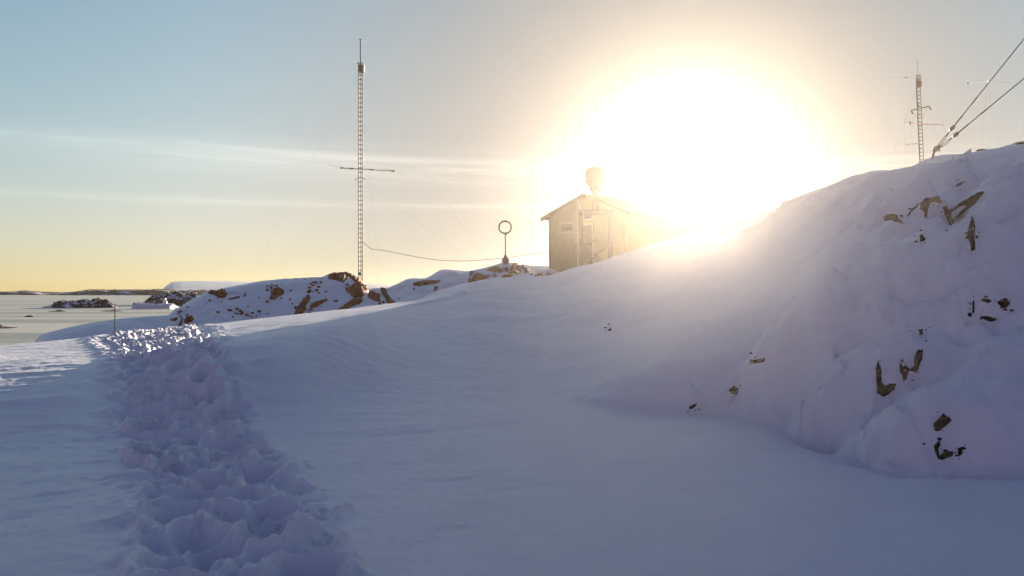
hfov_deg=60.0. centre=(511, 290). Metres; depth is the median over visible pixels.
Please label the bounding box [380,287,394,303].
hill outcrop
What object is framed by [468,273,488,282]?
hill outcrop
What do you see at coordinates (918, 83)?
lattice mast
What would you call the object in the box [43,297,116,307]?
rocky islet
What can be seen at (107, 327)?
snow spit
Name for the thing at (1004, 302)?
snow bank rock
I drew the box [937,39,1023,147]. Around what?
guy wire
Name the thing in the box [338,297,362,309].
hill outcrop
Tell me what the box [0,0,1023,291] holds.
sky
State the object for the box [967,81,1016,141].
wire antenna
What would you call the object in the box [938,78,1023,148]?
guy wire
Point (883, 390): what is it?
snow bank rock
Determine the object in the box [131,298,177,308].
ice floe
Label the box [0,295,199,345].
sea
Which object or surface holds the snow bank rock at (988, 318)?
on the snow field
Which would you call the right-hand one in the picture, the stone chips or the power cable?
the stone chips
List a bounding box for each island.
[0,290,61,294]
[55,289,208,294]
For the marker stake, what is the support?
on the snow field
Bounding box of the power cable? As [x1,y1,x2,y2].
[362,241,545,260]
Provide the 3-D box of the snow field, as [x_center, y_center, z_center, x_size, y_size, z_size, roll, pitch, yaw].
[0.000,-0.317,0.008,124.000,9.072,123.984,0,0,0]
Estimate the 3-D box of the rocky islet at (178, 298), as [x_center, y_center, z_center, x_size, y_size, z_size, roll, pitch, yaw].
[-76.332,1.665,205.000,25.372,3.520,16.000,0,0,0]
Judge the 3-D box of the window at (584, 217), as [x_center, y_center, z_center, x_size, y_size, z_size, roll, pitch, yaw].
[4.657,-4.512,54.209,0.652,0.303,0.075,0,0,38]
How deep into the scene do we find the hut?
54.91 m
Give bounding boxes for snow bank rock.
[729,386,737,394]
[750,358,764,363]
[875,360,895,396]
[884,214,903,223]
[900,349,922,380]
[919,196,941,217]
[920,234,924,241]
[934,413,951,430]
[934,439,952,459]
[943,191,983,225]
[958,447,962,455]
[967,217,974,250]
[980,316,996,321]
[997,298,1009,307]
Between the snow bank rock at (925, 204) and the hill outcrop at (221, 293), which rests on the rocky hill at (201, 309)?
the hill outcrop at (221, 293)
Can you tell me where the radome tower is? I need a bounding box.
[578,166,613,265]
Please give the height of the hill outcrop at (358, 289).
1.711 m
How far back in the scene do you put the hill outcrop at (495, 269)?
50.48 m
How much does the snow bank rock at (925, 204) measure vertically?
0.423 m
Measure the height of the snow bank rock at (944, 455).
0.293 m
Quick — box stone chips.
[604,179,1013,455]
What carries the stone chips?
on the snow field
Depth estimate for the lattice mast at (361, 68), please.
81.96 m
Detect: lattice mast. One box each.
[247,39,470,282]
[888,61,938,165]
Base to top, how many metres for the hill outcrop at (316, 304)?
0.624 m
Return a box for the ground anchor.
[931,145,939,158]
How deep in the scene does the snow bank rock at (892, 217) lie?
13.40 m
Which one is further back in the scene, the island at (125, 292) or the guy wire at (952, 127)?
the island at (125, 292)
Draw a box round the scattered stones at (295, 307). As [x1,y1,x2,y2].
[174,278,348,323]
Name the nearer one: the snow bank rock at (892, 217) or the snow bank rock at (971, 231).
the snow bank rock at (971, 231)
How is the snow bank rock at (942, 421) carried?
on the snow field
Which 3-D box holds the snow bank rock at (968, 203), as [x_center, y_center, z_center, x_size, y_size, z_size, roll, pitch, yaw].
[6.524,-1.222,13.212,0.589,0.705,2.814,0,0,37]
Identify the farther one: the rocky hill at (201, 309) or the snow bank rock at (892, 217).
the rocky hill at (201, 309)
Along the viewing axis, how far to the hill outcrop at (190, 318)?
46.37 m
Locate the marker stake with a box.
[114,304,115,333]
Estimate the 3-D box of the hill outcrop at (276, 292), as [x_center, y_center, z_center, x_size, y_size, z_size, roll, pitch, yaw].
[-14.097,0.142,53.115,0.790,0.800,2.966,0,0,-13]
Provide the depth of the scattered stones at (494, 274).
50.68 m
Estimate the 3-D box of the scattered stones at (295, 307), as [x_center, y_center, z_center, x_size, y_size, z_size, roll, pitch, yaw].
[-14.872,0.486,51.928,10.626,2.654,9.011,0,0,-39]
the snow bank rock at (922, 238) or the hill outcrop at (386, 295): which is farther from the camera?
the hill outcrop at (386, 295)
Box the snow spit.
[35,315,172,341]
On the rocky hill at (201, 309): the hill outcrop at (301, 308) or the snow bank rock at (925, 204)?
the hill outcrop at (301, 308)
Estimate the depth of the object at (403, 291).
51.43 m
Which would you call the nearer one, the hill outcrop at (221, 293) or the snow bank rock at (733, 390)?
the snow bank rock at (733, 390)
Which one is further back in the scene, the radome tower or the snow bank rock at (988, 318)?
the radome tower
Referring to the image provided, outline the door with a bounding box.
[583,223,593,263]
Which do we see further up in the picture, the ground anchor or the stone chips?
the ground anchor
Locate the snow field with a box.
[0,144,1023,575]
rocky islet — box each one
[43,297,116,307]
[143,291,198,304]
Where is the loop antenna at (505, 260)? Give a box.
[498,220,511,264]
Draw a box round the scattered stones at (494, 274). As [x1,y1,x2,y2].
[378,263,549,303]
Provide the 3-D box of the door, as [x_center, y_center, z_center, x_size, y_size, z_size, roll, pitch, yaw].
[4.636,-2.917,54.241,0.853,2.455,0.090,0,0,38]
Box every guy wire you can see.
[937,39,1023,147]
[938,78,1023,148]
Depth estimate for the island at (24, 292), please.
711.40 m
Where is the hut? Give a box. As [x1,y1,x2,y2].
[540,193,718,271]
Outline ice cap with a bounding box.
[163,281,392,289]
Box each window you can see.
[559,223,573,232]
[583,216,592,219]
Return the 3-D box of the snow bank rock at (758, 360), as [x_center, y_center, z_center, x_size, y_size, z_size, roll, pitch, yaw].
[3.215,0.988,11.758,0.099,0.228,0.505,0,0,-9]
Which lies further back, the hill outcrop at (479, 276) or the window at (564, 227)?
the window at (564, 227)
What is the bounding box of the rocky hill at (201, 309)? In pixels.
[168,274,368,326]
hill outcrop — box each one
[184,315,193,322]
[207,288,227,297]
[270,287,282,298]
[294,294,310,314]
[310,299,327,307]
[328,272,367,297]
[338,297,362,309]
[368,290,380,301]
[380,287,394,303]
[413,280,439,285]
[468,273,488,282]
[486,266,501,272]
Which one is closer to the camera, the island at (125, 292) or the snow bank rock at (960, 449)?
the snow bank rock at (960, 449)

